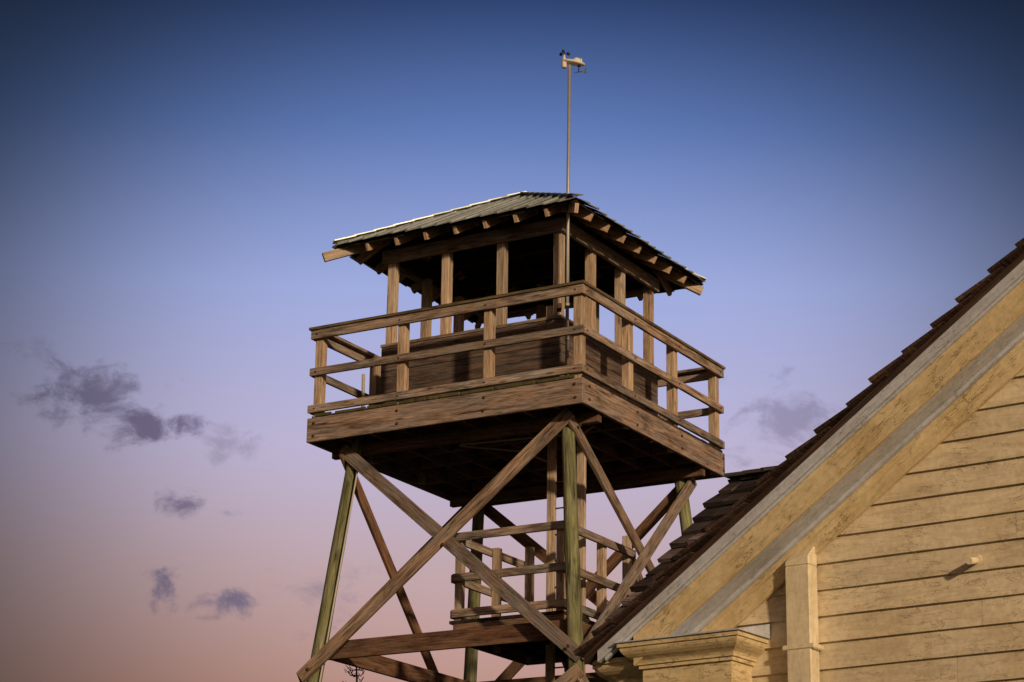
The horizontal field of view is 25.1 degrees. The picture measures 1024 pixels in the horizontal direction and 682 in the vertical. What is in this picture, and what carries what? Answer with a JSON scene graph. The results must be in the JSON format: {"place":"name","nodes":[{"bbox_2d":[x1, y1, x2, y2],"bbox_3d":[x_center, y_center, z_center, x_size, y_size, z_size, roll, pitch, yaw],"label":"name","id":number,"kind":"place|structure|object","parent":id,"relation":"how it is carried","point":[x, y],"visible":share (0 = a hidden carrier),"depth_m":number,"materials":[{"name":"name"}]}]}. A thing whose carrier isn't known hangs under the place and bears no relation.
{"place":"outdoors","nodes":[
{"label":"outdoors","id":0,"kind":"place"},
{"bbox_2d":[0,0,1023,681],"label":"sky","id":1,"kind":"structure","parent":0,"point":[177,177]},
{"bbox_2d":[453,614,593,664],"bbox_3d":[0.358,3.336,25.662,1.380,0.200,1.650,-9,-20,29],"label":"landing band","id":2,"kind":"object","parent":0,"point":[512,656],"visible":0.32,"depth_m":25.29,"materials":[{"name":"brown wood"}]},
{"bbox_2d":[449,610,595,661],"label":"landing planks","id":3,"kind":"object","parent":2,"relation":"on","point":[535,650],"visible":0.32,"depth_m":25.70,"materials":[{"name":"brown wood"}]},
{"bbox_2d":[592,666,616,681],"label":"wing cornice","id":4,"kind":"structure","parent":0,"point":[605,677],"depth_m":17.06,"materials":[{"name":"brown wood"}]},
{"bbox_2d":[591,465,777,636],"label":"wing roof shingles","id":5,"kind":"object","parent":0,"point":[740,485],"visible":0.11,"depth_m":18.38,"materials":[{"name":"brown wood"}]},
{"bbox_2d":[584,252,1023,665],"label":"roof deck","id":6,"kind":"structure","parent":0,"point":[590,656],"depth_m":14.88,"materials":[{"name":"brown wood"}]},
{"bbox_2d":[572,238,1023,657],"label":"roof shingles","id":7,"kind":"object","parent":6,"relation":"on","point":[764,482],"visible":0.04,"depth_m":14.88,"materials":[{"name":"brown wood"}]},
{"label":"ground","id":8,"kind":"structure","parent":0,"visible":0},
{"bbox_2d":[342,666,364,681],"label":"dead pine tree","id":9,"kind":"object","parent":8,"relation":"on","point":[354,675],"visible":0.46,"depth_m":31.91,"materials":[{"name":"grey plant"}]},
{"bbox_2d":[306,405,692,681],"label":"log legs","id":10,"kind":"object","parent":8,"relation":"on","point":[573,585],"visible":0.58,"depth_m":25.74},
{"bbox_2d":[338,444,580,661],"bbox_3d":[-0.780,4.843,24.160,4.479,8.368,0.642,-11,-21,32],"label":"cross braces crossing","id":11,"kind":"object","parent":10,"relation":"attached to","point":[503,589],"visible":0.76,"depth_m":25.06,"materials":[{"name":"brown wood"}]},
{"bbox_2d":[328,618,599,681],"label":"girts","id":12,"kind":"object","parent":10,"relation":"attached to","point":[365,653],"visible":0.58,"depth_m":25.32,"materials":[{"name":"red wood"}]},
{"bbox_2d":[296,407,696,681],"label":"cross braces","id":13,"kind":"object","parent":10,"relation":"attached to","point":[445,534],"visible":0.91,"depth_m":25.33,"materials":[{"name":"brown wood"}]},
{"bbox_2d":[319,374,593,681],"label":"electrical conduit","id":14,"kind":"object","parent":13,"relation":"attached to","point":[462,444],"visible":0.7,"depth_m":26.11,"materials":[{"name":"grey metal"}]},
{"bbox_2d":[306,289,724,670],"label":"bolts","id":15,"kind":"object","parent":13,"relation":"attached to","point":[442,544],"visible":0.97,"depth_m":25.53,"materials":[{"name":"metal"}]},
{"bbox_2d":[297,452,695,681],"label":"cross braces","id":16,"kind":"object","parent":10,"relation":"on","point":[614,559],"visible":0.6,"depth_m":27.67,"materials":[{"name":"red wood"}]},
{"bbox_2d":[332,404,704,507],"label":"deck joists","id":17,"kind":"object","parent":10,"relation":"on","point":[436,454],"visible":0.66,"depth_m":27.08,"materials":[{"name":"brown wood"}]},
{"bbox_2d":[315,374,574,416],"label":"deck plank edges","id":18,"kind":"object","parent":17,"relation":"attached to","point":[449,395],"visible":1,"depth_m":25.58,"materials":[{"name":"brown wood"}]},
{"bbox_2d":[306,377,724,505],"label":"deck band boards","id":19,"kind":"object","parent":17,"relation":"attached to","point":[329,431],"visible":0.78,"depth_m":25.84,"materials":[{"name":"brown wood"}]},
{"bbox_2d":[307,284,724,449],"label":"handrails","id":20,"kind":"object","parent":17,"relation":"on","point":[361,361],"visible":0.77,"depth_m":26.02,"materials":[{"name":"brown wood"}]},
{"bbox_2d":[309,280,725,377],"bbox_3d":[0.118,0.097,27.453,3.640,0.035,3.640,-9,-20,29],"label":"handrail cap","id":21,"kind":"object","parent":20,"relation":"on","point":[361,350],"visible":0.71,"depth_m":26.31,"materials":[{"name":"brown wood"}]},
{"bbox_2d":[313,294,719,494],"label":"rail posts","id":22,"kind":"object","parent":17,"relation":"on","point":[489,356],"visible":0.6,"depth_m":26.19,"materials":[{"name":"brown wood"}]},
{"bbox_2d":[312,375,721,452],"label":"deck planks","id":23,"kind":"object","parent":17,"relation":"on","point":[644,409],"visible":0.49,"depth_m":25.91,"materials":[{"name":"brown wood"}]},
{"bbox_2d":[386,232,653,364],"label":"cabin posts","id":24,"kind":"object","parent":17,"relation":"on","point":[592,314],"visible":0.59,"depth_m":26.94,"materials":[{"name":"brown wood"}]},
{"bbox_2d":[380,315,572,347],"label":"cabin sills","id":25,"kind":"structure","parent":24,"relation":"attached to","point":[480,329],"depth_m":26.37,"materials":[{"name":"brown wood"}]},
{"bbox_2d":[391,209,631,292],"bbox_3d":[0.092,-1.362,27.908,2.297,0.737,2.297,-9,-20,29],"label":"rafters inside","id":26,"kind":"object","parent":24,"relation":"on","point":[491,272],"visible":0.19,"depth_m":28.56,"materials":[{"name":"brown wood"}]},
{"bbox_2d":[322,203,703,328],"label":"rafter tails","id":27,"kind":"object","parent":24,"relation":"on","point":[664,272],"visible":0.63,"depth_m":27.22,"materials":[{"name":"brown wood"}]},
{"bbox_2d":[337,198,701,322],"bbox_3d":[0.138,-1.314,27.905,3.221,0.902,3.221,-9,-20,29],"label":"roof sheathing","id":28,"kind":"object","parent":27,"relation":"on","point":[538,261],"visible":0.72,"depth_m":28.42,"materials":[{"name":"brown wood"}]},
{"bbox_2d":[332,191,706,323],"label":"metal roof sheets","id":29,"kind":"object","parent":28,"relation":"on","point":[502,204],"visible":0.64,"depth_m":27.14,"materials":[{"name":"grey metal"}]},
{"bbox_2d":[380,318,657,415],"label":"cabin wall boards","id":30,"kind":"object","parent":24,"relation":"attached to","point":[509,359],"visible":0.34,"depth_m":26.39,"materials":[{"name":"brown wood"}]},
{"bbox_2d":[382,217,658,318],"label":"cabin header beams","id":31,"kind":"structure","parent":24,"relation":"attached to","point":[581,237],"depth_m":26.93,"materials":[{"name":"brown wood"}]},
{"bbox_2d":[389,212,652,311],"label":"cabin top plates","id":32,"kind":"object","parent":24,"relation":"on","point":[421,268],"visible":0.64,"depth_m":27.79,"materials":[{"name":"brown wood"}]},
{"bbox_2d":[546,306,552,316],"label":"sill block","id":33,"kind":"structure","parent":24,"relation":"attached to","point":[549,311],"depth_m":26.12,"materials":[{"name":"brown wood"}]},
{"bbox_2d":[559,49,585,375],"bbox_3d":[0.678,-1.452,25.994,0.311,3.969,0.132,2,-18,-3],"label":"weather station","id":34,"kind":"object","parent":17,"relation":"on","point":[577,62],"visible":0.99,"depth_m":26.14,"materials":[{"name":"white plastic"}]},
{"bbox_2d":[557,205,575,311],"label":"pole bracket blocks","id":35,"kind":"structure","parent":34,"relation":"attached to","point":[564,208],"depth_m":25.90,"materials":[{"name":"red wood"}]},
{"bbox_2d":[545,433,585,681],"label":"ladder stiles","id":36,"kind":"object","parent":8,"relation":"on","point":[551,536],"visible":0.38,"depth_m":25.76,"materials":[{"name":"brown wood"}]},
{"bbox_2d":[554,453,576,668],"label":"ladder rungs","id":37,"kind":"object","parent":36,"relation":"attached to","point":[555,560],"visible":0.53,"depth_m":25.87,"materials":[{"name":"brown wood"}]},
{"bbox_2d":[561,558,642,681],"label":"stair flight","id":38,"kind":"object","parent":8,"relation":"on","point":[594,679],"visible":0.18,"depth_m":26.34,"materials":[{"name":"brown wood"}]},
{"bbox_2d":[454,529,631,662],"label":"landing posts","id":39,"kind":"object","parent":38,"relation":"attached to","point":[459,601],"visible":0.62,"depth_m":25.69,"materials":[{"name":"brown wood"}]},
{"bbox_2d":[450,520,635,619],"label":"landing rails","id":40,"kind":"object","parent":39,"relation":"attached to","point":[520,568],"visible":0.57,"depth_m":25.29,"materials":[{"name":"brown wood"}]},
{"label":"walls","id":41,"kind":"object","parent":8,"relation":"on","visible":0},
{"bbox_2d":[592,657,642,681],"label":"eave cornice","id":42,"kind":"structure","parent":41,"relation":"attached to","point":[621,669],"depth_m":15.42,"materials":[{"name":"paint"}]},
{"bbox_2d":[669,314,1023,635],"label":"soffit","id":43,"kind":"structure","parent":41,"relation":"attached to","point":[890,447],"depth_m":14.84,"materials":[{"name":"white paint"}]},
{"bbox_2d":[633,280,1023,665],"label":"rake boards","id":44,"kind":"object","parent":43,"relation":"attached to","point":[986,330],"visible":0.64,"depth_m":14.77,"materials":[{"name":"beige wood"}]},
{"bbox_2d":[597,260,1023,662],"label":"rake mouldings","id":45,"kind":"object","parent":44,"relation":"attached to","point":[855,423],"visible":1,"depth_m":14.80,"materials":[{"name":"beige wood"}]},
{"bbox_2d":[736,369,1023,681],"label":"gable clapboards","id":46,"kind":"object","parent":41,"relation":"attached to","point":[906,592],"visible":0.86,"depth_m":14.53,"materials":[{"name":"beige paint"}]},
{"bbox_2d":[782,546,822,681],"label":"pilaster","id":47,"kind":"object","parent":46,"relation":"attached to","point":[803,648],"visible":1,"depth_m":14.84,"materials":[{"name":"paint"}]},
{"bbox_2d":[966,555,981,563],"bbox_3d":[2.871,1.356,14.300,0.071,0.085,0.151,-9,-20,29],"label":"vent stub","id":48,"kind":"object","parent":46,"relation":"attached to","point":[975,559],"visible":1,"depth_m":14.27,"materials":[{"name":"paint"}]},
{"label":"corner pilaster","id":49,"kind":"object","parent":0,"visible":0},
{"bbox_2d":[617,630,767,681],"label":"cornice return","id":50,"kind":"object","parent":49,"relation":"on","point":[729,656],"visible":0.99,"depth_m":15.02,"materials":[{"name":"paint"}]},
{"bbox_2d":[613,624,770,643],"bbox_3d":[1.183,1.931,15.201,0.970,0.099,0.405,-12,-22,34],"label":"cornice flashing","id":51,"kind":"object","parent":50,"relation":"on","point":[763,631],"visible":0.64,"depth_m":14.99,"materials":[{"name":"white paint"}]}
]}

